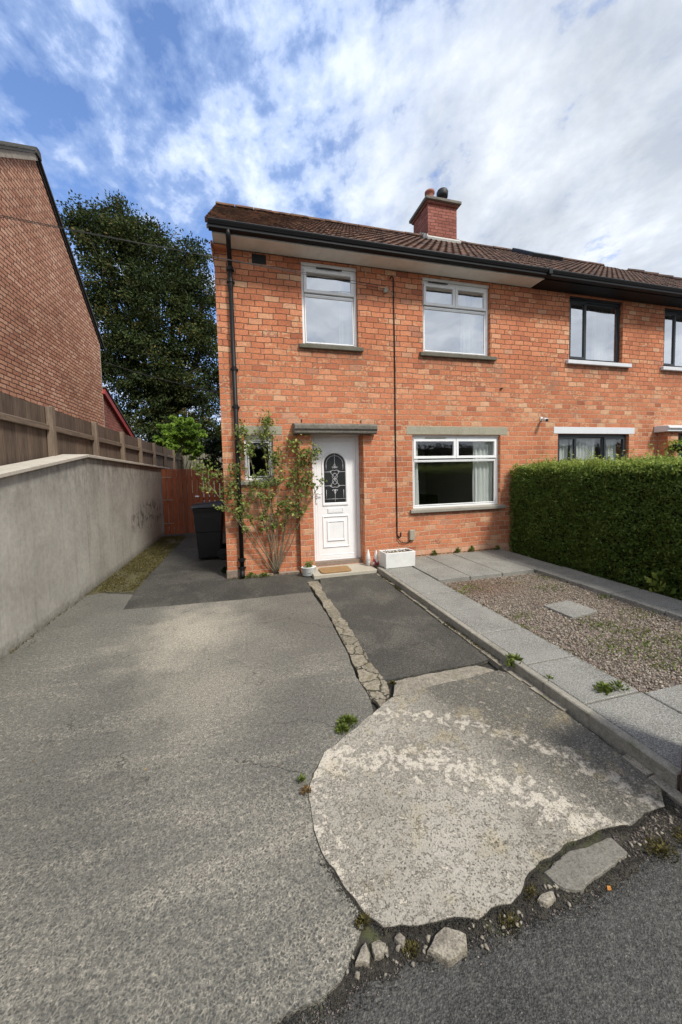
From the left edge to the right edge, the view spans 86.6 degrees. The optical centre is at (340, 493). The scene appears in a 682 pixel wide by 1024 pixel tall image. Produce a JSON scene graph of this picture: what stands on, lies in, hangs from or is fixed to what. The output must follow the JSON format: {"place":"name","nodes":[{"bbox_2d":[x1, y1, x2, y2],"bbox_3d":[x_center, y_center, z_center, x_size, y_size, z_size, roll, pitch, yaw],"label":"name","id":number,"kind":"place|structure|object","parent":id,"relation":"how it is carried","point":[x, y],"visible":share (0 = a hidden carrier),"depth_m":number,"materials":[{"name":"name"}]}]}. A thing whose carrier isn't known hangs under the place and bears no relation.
{"place":"outdoors","nodes":[
{"label":"outdoors","id":0,"kind":"place"},
{"bbox_2d":[0,592,372,1023],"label":"driveway","id":1,"kind":"structure","parent":0,"point":[179,880],"depth_m":1.78,"materials":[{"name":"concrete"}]},
{"bbox_2d":[295,773,305,783],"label":"weed","id":2,"kind":"object","parent":1,"relation":"on","point":[300,778],"visible":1,"depth_m":1.94,"materials":[{"name":"green plant"}]},
{"bbox_2d":[299,784,311,794],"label":"weed","id":3,"kind":"object","parent":1,"relation":"on","point":[306,787],"visible":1,"depth_m":1.88,"materials":[{"name":"brown plant"}]},
{"bbox_2d":[1,548,622,680],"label":"crack moss","id":4,"kind":"object","parent":1,"relation":"on","point":[452,627],"visible":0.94,"depth_m":3.77,"materials":[{"name":"green plant"}]},
{"bbox_2d":[334,723,349,733],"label":"weed","id":5,"kind":"object","parent":1,"relation":"on","point":[342,727],"visible":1,"depth_m":2.31,"materials":[{"name":"green plant"}]},
{"bbox_2d":[336,714,357,727],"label":"weed","id":6,"kind":"object","parent":1,"relation":"on","point":[347,719],"visible":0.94,"depth_m":2.39,"materials":[{"name":"green plant"}]},
{"bbox_2d":[354,911,370,930],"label":"weed","id":7,"kind":"object","parent":1,"relation":"on","point":[361,919],"visible":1,"depth_m":1.33,"materials":[{"name":"green plant"}]},
{"bbox_2d":[95,526,319,609],"bbox_3d":[-2.832,1.239,8.564,3.350,0.030,8.140,-2,4,-15],"label":"side passage","id":8,"kind":"object","parent":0,"point":[182,573],"visible":0.46,"depth_m":5.55},
{"bbox_2d":[161,469,198,534],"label":"garden gate","id":9,"kind":"structure","parent":8,"relation":"on","point":[180,500],"depth_m":10.18,"materials":[{"name":"brown wood"}]},
{"bbox_2d":[190,501,226,558],"bbox_3d":[-2.625,0.723,7.306,0.669,1.119,0.691,-2,4,-15],"label":"wheelie bin","id":10,"kind":"object","parent":8,"relation":"on","point":[208,521],"visible":0.81,"depth_m":7.04,"materials":[{"name":"plastic"}]},
{"bbox_2d":[196,469,225,530],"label":"fixed gate panel","id":11,"kind":"structure","parent":8,"relation":"on","point":[206,498],"depth_m":10.38,"materials":[{"name":"brown wood"}]},
{"bbox_2d":[220,566,226,572],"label":"weed","id":12,"kind":"object","parent":8,"relation":"on","point":[224,569],"visible":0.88,"depth_m":6.06,"materials":[{"name":"green plant"}]},
{"bbox_2d":[245,572,256,577],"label":"weed","id":13,"kind":"object","parent":8,"relation":"on","point":[250,574],"visible":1,"depth_m":5.81,"materials":[{"name":"green plant"}]},
{"bbox_2d":[256,572,270,576],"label":"weed","id":14,"kind":"object","parent":8,"relation":"on","point":[263,574],"visible":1,"depth_m":5.84,"materials":[{"name":"green plant"}]},
{"bbox_2d":[301,560,315,576],"bbox_3d":[-0.521,1.196,5.834,0.246,0.244,0.153,-2,4,-15],"label":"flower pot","id":15,"kind":"object","parent":8,"relation":"on","point":[308,569],"visible":0.98,"depth_m":5.79,"materials":[{"name":"white ceramic"}]},
{"bbox_2d":[318,566,350,573],"bbox_3d":[-0.102,1.244,5.939,0.510,0.022,0.320,-2,4,-15],"label":"door mat","id":16,"kind":"object","parent":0,"point":[328,570],"depth_m":5.89,"materials":[{"name":"brown fabric"}]},
{"bbox_2d":[0,0,681,440],"label":"sky","id":17,"kind":"structure","parent":0,"point":[555,126],"materials":[{"name":"blue"}]},
{"bbox_2d":[320,573,488,683],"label":"tarmac path","id":18,"kind":"structure","parent":0,"point":[398,635],"depth_m":3.73,"materials":[{"name":"grey asphalt"}]},
{"bbox_2d":[383,566,433,581],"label":"paving slab","id":19,"kind":"structure","parent":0,"point":[406,574],"depth_m":5.53,"materials":[{"name":"grey concrete"}]},
{"bbox_2d":[188,493,681,755],"bbox_3d":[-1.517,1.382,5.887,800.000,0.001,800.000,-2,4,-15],"label":"ground","id":20,"kind":"structure","parent":0,"point":[391,686],"depth_m":3.15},
{"bbox_2d":[0,454,169,658],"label":"retaining wall","id":21,"kind":"structure","parent":20,"relation":"on","point":[74,528],"depth_m":4.65,"materials":[{"name":"grey concrete"}]},
{"bbox_2d":[84,536,183,595],"bbox_3d":[-3.969,1.313,7.611,0.701,0.030,5.183,-2,4,-15],"label":"moss strip","id":22,"kind":"object","parent":20,"relation":"on","point":[174,541],"visible":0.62,"depth_m":6.12,"materials":[{"name":"green plant"}]},
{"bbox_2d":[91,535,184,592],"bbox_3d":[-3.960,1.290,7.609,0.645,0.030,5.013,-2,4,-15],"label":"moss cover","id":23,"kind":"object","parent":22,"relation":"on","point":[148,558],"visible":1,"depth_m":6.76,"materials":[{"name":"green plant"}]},
{"bbox_2d":[55,189,221,495],"bbox_3d":[-9.560,-7.056,19.040,8.579,15.601,6.069,-2,4,-15],"label":"broadleaf tree","id":24,"kind":"object","parent":20,"relation":"on","point":[140,287],"visible":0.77,"depth_m":17.85,"materials":[{"name":"green plant"}]},
{"bbox_2d":[152,415,207,488],"bbox_3d":[-6.337,-1.087,14.329,2.152,4.085,1.291,-2,4,-15],"label":"garden shrub","id":25,"kind":"object","parent":20,"relation":"on","point":[174,437],"visible":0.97,"depth_m":14.14,"materials":[{"name":"green plant"}]},
{"bbox_2d":[199,436,222,482],"bbox_3d":[-4.174,-0.550,12.873,1.870,3.088,1.308,-2,4,-15],"label":"ivy shrub","id":26,"kind":"object","parent":20,"relation":"on","point":[215,443],"visible":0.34,"depth_m":12.63,"materials":[{"name":"green plant"}]},
{"bbox_2d":[307,581,388,707],"bbox_3d":[-0.047,1.433,4.050,0.201,0.030,3.090,-2,4,-14],"label":"edging strip","id":27,"kind":"object","parent":20,"relation":"on","point":[372,681],"visible":0.96,"depth_m":3.26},
{"bbox_2d":[205,187,548,578],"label":"brick house","id":28,"kind":"structure","parent":20,"relation":"on","point":[401,391],"depth_m":6.30,"materials":[{"name":"brick"}]},
{"bbox_2d":[105,362,219,393],"bbox_3d":[-4.892,-3.107,9.483,5.704,1.800,0.020,1,4,35],"label":"overhead wire","id":29,"kind":"object","parent":28,"relation":"attached to","point":[165,380],"visible":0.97,"depth_m":9.18,"materials":[{"name":"black"}]},
{"bbox_2d":[0,215,383,288],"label":"overhead wire","id":30,"kind":"object","parent":28,"relation":"attached to","point":[182,251],"visible":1,"depth_m":5.05,"materials":[{"name":"black"}]},
{"bbox_2d":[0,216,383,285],"bbox_3d":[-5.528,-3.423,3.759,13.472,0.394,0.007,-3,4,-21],"label":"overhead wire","id":31,"kind":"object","parent":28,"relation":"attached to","point":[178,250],"visible":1,"depth_m":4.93,"materials":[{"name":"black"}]},
{"bbox_2d":[191,409,327,573],"bbox_3d":[-1.239,-0.008,5.678,2.079,2.667,0.369,-2,4,-15],"label":"climbing rose","id":32,"kind":"object","parent":28,"relation":"attached to","point":[276,565],"visible":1,"depth_m":5.73,"materials":[{"name":"green plant"}]},
{"bbox_2d":[241,435,278,484],"bbox_3d":[-1.333,-0.550,5.883,0.600,0.798,0.184,-2,4,-15],"label":"window","id":33,"kind":"structure","parent":28,"relation":"in","point":[257,440],"depth_m":5.87,"materials":[{"name":"white plastic"}]},
{"bbox_2d":[299,262,363,351],"bbox_3d":[-0.208,-3.107,6.142,1.100,1.398,0.383,-2,4,-15],"label":"window","id":34,"kind":"structure","parent":28,"relation":"in","point":[330,321],"depth_m":6.08,"materials":[{"name":"white plastic"}]},
{"bbox_2d":[313,438,356,558],"bbox_3d":[-0.088,0.080,6.307,0.745,2.098,0.108,-2,4,-15],"label":"door","id":35,"kind":"structure","parent":28,"relation":"in","point":[335,500],"depth_m":6.30,"materials":[{"name":"white plastic"}]},
{"bbox_2d":[366,550,370,565],"bbox_3d":[0.469,1.084,6.175,0.095,0.283,0.088,1,4,35],"label":"garden gnome","id":36,"kind":"object","parent":28,"relation":"on","point":[368,561],"visible":1,"depth_m":6.15,"materials":[{"name":"grey ceramic"}]},
{"bbox_2d":[419,494,437,505],"bbox_3d":[2.513,0.436,10.654,0.410,0.840,0.600,-2,4,-15],"label":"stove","id":37,"kind":"object","parent":28,"relation":"in","point":[424,499],"visible":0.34,"depth_m":10.37,"materials":[{"name":"black"}]},
{"bbox_2d":[419,277,496,360],"bbox_3d":[2.122,-3.197,6.738,1.585,1.398,0.333,-2,4,-15],"label":"window","id":38,"kind":"structure","parent":28,"relation":"in","point":[462,333],"depth_m":6.70,"materials":[{"name":"white plastic"}]},
{"bbox_2d":[410,435,505,513],"bbox_3d":[2.194,-0.397,6.876,2.020,1.418,0.273,-2,4,-15],"label":"window","id":39,"kind":"structure","parent":28,"relation":"in","point":[485,447],"depth_m":6.96,"materials":[{"name":"white plastic"}]},
{"bbox_2d":[412,556,446,569],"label":"paving slab","id":40,"kind":"structure","parent":20,"relation":"on","point":[423,562],"depth_m":6.12,"materials":[{"name":"grey concrete"}]},
{"bbox_2d":[404,579,455,594],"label":"paving slab","id":41,"kind":"structure","parent":20,"relation":"on","point":[427,586],"depth_m":4.90,"materials":[{"name":"grey concrete"}]},
{"bbox_2d":[393,665,493,696],"bbox_3d":[0.808,1.483,2.878,0.930,0.030,0.194,-2,4,-15],"label":"concrete band","id":42,"kind":"object","parent":20,"relation":"on","point":[405,685],"visible":0.77,"depth_m":2.88,"materials":[{"name":"grey concrete"}]},
{"bbox_2d":[419,566,469,582],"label":"paving slab","id":43,"kind":"structure","parent":20,"relation":"on","point":[447,574],"depth_m":5.46,"materials":[{"name":"grey concrete"}]},
{"bbox_2d":[426,554,476,566],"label":"paving slab","id":44,"kind":"structure","parent":20,"relation":"on","point":[448,560],"depth_m":6.32,"materials":[{"name":"grey concrete"}]},
{"bbox_2d":[423,591,483,611],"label":"paving slab","id":45,"kind":"structure","parent":20,"relation":"on","point":[451,601],"depth_m":4.34,"materials":[{"name":"grey concrete"}]},
{"bbox_2d":[453,551,505,563],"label":"paving slab","id":46,"kind":"structure","parent":20,"relation":"on","point":[478,557],"depth_m":6.48,"materials":[{"name":"grey concrete"}]},
{"bbox_2d":[278,791,681,1023],"bbox_3d":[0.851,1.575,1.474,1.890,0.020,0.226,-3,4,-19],"label":"dirt","id":47,"kind":"structure","parent":20,"relation":"on","point":[368,934],"depth_m":1.36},
{"bbox_2d":[355,942,369,968],"bbox_3d":[0.075,1.596,1.248,0.050,0.043,0.058,-1,3,5],"label":"concrete lump","id":48,"kind":"object","parent":47,"relation":"on","point":[363,959],"visible":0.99,"depth_m":1.23,"materials":[{"name":"grey concrete"}]},
{"bbox_2d":[371,940,385,960],"bbox_3d":[0.134,1.595,1.259,0.054,0.040,0.044,-2,4,-15],"label":"concrete lump","id":49,"kind":"object","parent":47,"relation":"on","point":[378,947],"visible":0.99,"depth_m":1.25,"materials":[{"name":"grey concrete"}]},
{"bbox_2d":[394,932,404,948],"bbox_3d":[0.210,1.591,1.283,0.037,0.041,0.028,1,4,37],"label":"concrete lump","id":50,"kind":"object","parent":47,"relation":"on","point":[399,938],"visible":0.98,"depth_m":1.28,"materials":[{"name":"grey concrete"}]},
{"bbox_2d":[402,938,419,958],"bbox_3d":[0.244,1.583,1.260,0.066,0.024,0.056,-2,4,-15],"label":"weed","id":51,"kind":"object","parent":47,"relation":"on","point":[410,943],"visible":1,"depth_m":1.26,"materials":[{"name":"green plant"}]},
{"bbox_2d":[427,927,466,967],"bbox_3d":[0.373,1.587,1.268,0.159,0.043,0.091,-2,4,-15],"label":"concrete lump","id":52,"kind":"object","parent":47,"relation":"on","point":[448,948],"visible":1,"depth_m":1.25,"materials":[{"name":"grey concrete"}]},
{"bbox_2d":[498,909,521,933],"bbox_3d":[0.619,1.570,1.329,0.086,0.022,0.073,-2,4,-15],"label":"weed","id":53,"kind":"object","parent":47,"relation":"on","point":[510,921],"visible":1,"depth_m":1.33,"materials":[{"name":"green plant"}]},
{"bbox_2d":[346,808,679,979],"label":"chippings","id":54,"kind":"object","parent":47,"relation":"on","point":[424,948],"visible":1,"depth_m":1.32,"materials":[{"name":"gravel"}]},
{"bbox_2d":[522,881,539,901],"bbox_3d":[0.738,1.562,1.422,0.086,0.023,0.073,-2,4,-15],"label":"weed","id":55,"kind":"object","parent":47,"relation":"on","point":[529,889],"visible":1,"depth_m":1.42,"materials":[{"name":"green plant"}]},
{"bbox_2d":[448,607,520,633],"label":"paving slab","id":56,"kind":"structure","parent":20,"relation":"on","point":[481,620],"depth_m":3.78,"materials":[{"name":"grey concrete"}]},
{"bbox_2d":[309,670,664,927],"bbox_3d":[0.692,1.531,2.099,1.794,0.030,1.386,-2,4,-15],"label":"apron","id":57,"kind":"object","parent":20,"relation":"on","point":[477,797],"visible":0.92,"depth_m":1.83,"materials":[{"name":"grey concrete"}]},
{"bbox_2d":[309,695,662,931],"bbox_3d":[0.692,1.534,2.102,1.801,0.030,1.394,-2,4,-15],"label":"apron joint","id":58,"kind":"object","parent":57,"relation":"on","point":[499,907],"visible":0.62,"depth_m":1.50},
{"bbox_2d":[480,549,530,559],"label":"paving slab","id":59,"kind":"structure","parent":20,"relation":"on","point":[504,554],"depth_m":6.62,"materials":[{"name":"grey concrete"}]},
{"bbox_2d":[481,628,572,665],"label":"paving slab","id":60,"kind":"structure","parent":20,"relation":"on","point":[531,647],"depth_m":3.21,"materials":[{"name":"grey concrete"}]},
{"bbox_2d":[377,567,680,790],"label":"kerb","id":61,"kind":"structure","parent":20,"relation":"on","point":[619,740],"depth_m":2.40,"materials":[{"name":"concrete"}]},
{"bbox_2d":[505,651,522,667],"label":"weed","id":62,"kind":"object","parent":61,"relation":"on","point":[511,659],"visible":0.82,"depth_m":2.97,"materials":[{"name":"green plant"}]},
{"bbox_2d":[377,573,681,806],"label":"kerb mortar","id":63,"kind":"object","parent":20,"relation":"on","point":[673,794],"visible":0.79,"depth_m":2.65,"materials":[{"name":"concrete"}]},
{"bbox_2d":[426,240,681,465],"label":"attached house","id":64,"kind":"structure","parent":20,"relation":"on","point":[605,358],"depth_m":7.62,"materials":[{"name":"brick"}]},
{"bbox_2d":[540,417,548,421],"bbox_3d":[4.002,-1.468,7.122,0.070,0.119,0.201,-1,3,-2],"label":"security camera","id":65,"kind":"object","parent":64,"relation":"attached to","point":[544,419],"visible":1,"depth_m":7.07,"materials":[{"name":"white paint"}]},
{"bbox_2d":[558,434,625,461],"bbox_3d":[5.297,-0.696,7.759,1.896,1.131,0.210,-2,4,-15],"label":"window","id":66,"kind":"structure","parent":64,"relation":"in","point":[579,443],"depth_m":7.76,"materials":[{"name":"plastic"}]},
{"bbox_2d":[566,296,631,367],"bbox_3d":[5.320,-3.337,7.514,1.680,1.363,0.204,-2,4,-15],"label":"window","id":67,"kind":"structure","parent":64,"relation":"in","point":[594,324],"depth_m":7.55,"materials":[{"name":"plastic"}]},
{"bbox_2d":[660,308,681,371],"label":"window","id":68,"kind":"structure","parent":64,"relation":"in","point":[672,354],"depth_m":8.10,"materials":[{"name":"plastic"}]},
{"bbox_2d":[661,433,681,453],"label":"hanging basket","id":69,"kind":"object","parent":64,"relation":"attached to","point":[676,446],"visible":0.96,"depth_m":7.71,"materials":[{"name":"green plant"}]},
{"bbox_2d":[444,573,681,693],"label":"gravel bed","id":70,"kind":"object","parent":20,"relation":"on","point":[671,684],"visible":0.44,"depth_m":3.65,"materials":[{"name":"grey gravel"}]},
{"bbox_2d":[450,574,681,673],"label":"ground weeds","id":71,"kind":"object","parent":70,"relation":"on","point":[643,643],"visible":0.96,"depth_m":3.44,"materials":[{"name":"green plant"}]},
{"bbox_2d":[544,600,596,618],"bbox_3d":[2.618,1.329,4.125,0.420,0.052,0.419,-2,4,-15],"label":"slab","id":72,"kind":"object","parent":70,"relation":"on","point":[570,609],"visible":0.77,"depth_m":4.09,"materials":[{"name":"grey concrete"}]},
{"bbox_2d":[528,656,637,704],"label":"paving slab","id":73,"kind":"structure","parent":20,"relation":"on","point":[575,677],"depth_m":2.70,"materials":[{"name":"grey concrete"}]},
{"bbox_2d":[592,680,612,694],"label":"weed","id":74,"kind":"object","parent":73,"relation":"on","point":[603,687],"visible":1,"depth_m":2.53,"materials":[{"name":"green plant"}]},
{"bbox_2d":[609,679,629,690],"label":"weed","id":75,"kind":"object","parent":73,"relation":"on","point":[617,685],"visible":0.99,"depth_m":2.55,"materials":[{"name":"green plant"}]},
{"bbox_2d":[508,444,681,600],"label":"privet hedge","id":76,"kind":"object","parent":20,"relation":"on","point":[620,520],"visible":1,"depth_m":5.20,"materials":[{"name":"green plant"}]},
{"bbox_2d":[568,576,640,597],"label":"paving slab","id":77,"kind":"structure","parent":20,"relation":"on","point":[598,585],"depth_m":4.80,"materials":[{"name":"grey concrete"}]},
{"bbox_2d":[586,692,681,768],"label":"paving slab","id":78,"kind":"structure","parent":20,"relation":"on","point":[654,725],"depth_m":2.24,"materials":[{"name":"grey concrete"}]},
{"bbox_2d":[611,589,681,615],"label":"paving slab","id":79,"kind":"structure","parent":20,"relation":"on","point":[660,604],"depth_m":4.24,"materials":[{"name":"grey concrete"}]},
{"bbox_2d":[644,570,675,593],"bbox_3d":[3.981,1.080,4.500,0.383,0.280,0.295,-2,4,-15],"label":"bramble","id":80,"kind":"object","parent":79,"relation":"on","point":[658,576],"visible":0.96,"depth_m":4.49,"materials":[{"name":"green plant"}]},
{"bbox_2d":[645,684,681,713],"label":"paving slab","id":81,"kind":"structure","parent":20,"relation":"on","point":[670,697],"depth_m":2.47,"materials":[{"name":"grey concrete"}]},
{"bbox_2d":[666,609,681,621],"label":"paving slab","id":82,"kind":"structure","parent":20,"relation":"on","point":[676,615],"depth_m":3.85,"materials":[{"name":"grey concrete"}]},
{"bbox_3d":[0.859,1.240,6.250,0.501,0.100,0.460,-2,3,-15],"label":"paving slab","id":83,"kind":"object","parent":20,"relation":"on","visible":0},
{"bbox_2d":[374,550,378,564],"bbox_3d":[0.600,1.074,6.127,0.085,0.253,0.079,1,4,35],"label":"garden gnome","id":84,"kind":"object","parent":83,"relation":"on","point":[376,559],"visible":0.99,"depth_m":6.10,"materials":[{"name":"white ceramic"}]},
{"bbox_2d":[379,548,414,568],"bbox_3d":[0.933,1.065,6.034,0.549,0.265,0.294,-2,4,-15],"label":"box planter","id":85,"kind":"object","parent":83,"relation":"on","point":[396,558],"visible":1,"depth_m":5.92,"materials":[{"name":"concrete"}]},
{"bbox_2d":[449,563,501,579],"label":"paving slab","id":86,"kind":"structure","parent":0,"point":[475,571],"depth_m":5.59,"materials":[{"name":"grey concrete"}]},
{"bbox_2d":[280,836,681,1023],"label":"road","id":87,"kind":"structure","parent":0,"point":[620,962],"depth_m":1.20,"materials":[{"name":"grey asphalt"}]},
{"bbox_2d":[276,791,681,1023],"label":"grit","id":88,"kind":"object","parent":87,"relation":"on","point":[526,925],"visible":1,"depth_m":1.42,"materials":[{"name":"grey gravel"}]},
{"bbox_2d":[537,891,555,907],"bbox_3d":[0.796,1.572,1.395,0.084,0.039,0.036,-2,4,-15],"label":"concrete lump","id":89,"kind":"object","parent":87,"relation":"on","point":[546,899],"visible":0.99,"depth_m":1.39,"materials":[{"name":"grey concrete"}]},
{"bbox_2d":[544,838,627,894],"bbox_3d":[1.034,1.560,1.524,0.409,0.035,0.120,-3,4,-25],"label":"concrete lump","id":90,"kind":"object","parent":87,"relation":"on","point":[577,870],"visible":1,"depth_m":1.51,"materials":[{"name":"grey concrete"}]},
{"bbox_2d":[643,836,679,863],"bbox_3d":[1.381,1.537,1.562,0.141,0.027,0.114,-2,4,-15],"label":"weed","id":91,"kind":"object","parent":87,"relation":"on","point":[658,847],"visible":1,"depth_m":1.56,"materials":[{"name":"green plant"}]},
{"bbox_2d":[671,826,681,845],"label":"weed","id":92,"kind":"object","parent":87,"relation":"on","point":[679,832],"visible":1,"depth_m":1.63,"materials":[{"name":"green plant"}]},
{"bbox_2d":[479,560,533,575],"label":"paving slab","id":93,"kind":"structure","parent":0,"point":[506,568],"depth_m":5.75,"materials":[{"name":"grey concrete"}]},
{"bbox_2d":[508,558,559,572],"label":"paving slab","id":94,"kind":"structure","parent":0,"point":[533,563],"depth_m":5.96,"materials":[{"name":"grey concrete"}]},
{"bbox_2d":[536,566,594,582],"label":"paving slab","id":95,"kind":"structure","parent":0,"point":[564,574],"depth_m":5.38,"materials":[{"name":"grey concrete"}]},
{"bbox_2d":[680,648,681,793],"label":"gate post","id":96,"kind":"object","parent":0,"point":[681,758],"visible":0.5,"depth_m":1.82,"materials":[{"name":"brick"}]},
{"bbox_3d":[-10.278,0.974,6.619,11.490,1.130,22.000,-2,4,-15],"label":"raised garden","id":97,"kind":"object","parent":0,"visible":0},
{"bbox_2d":[0,140,136,437],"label":"gable house","id":98,"kind":"structure","parent":97,"relation":"on","point":[51,344],"depth_m":7.81,"materials":[{"name":"brick"}]},
{"bbox_2d":[0,392,182,489],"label":"timber fence","id":99,"kind":"object","parent":97,"relation":"on","point":[30,431],"visible":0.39,"depth_m":5.27,"materials":[{"name":"brown wood"}]},
{"bbox_2d":[183,453,222,492],"bbox_3d":[-5.962,-0.925,16.006,1.808,1.737,0.060,-2,4,-15],"label":"panel fence","id":100,"kind":"object","parent":97,"relation":"on","point":[188,466],"visible":0.07,"depth_m":15.85,"materials":[{"name":"grey wood"}]}
]}

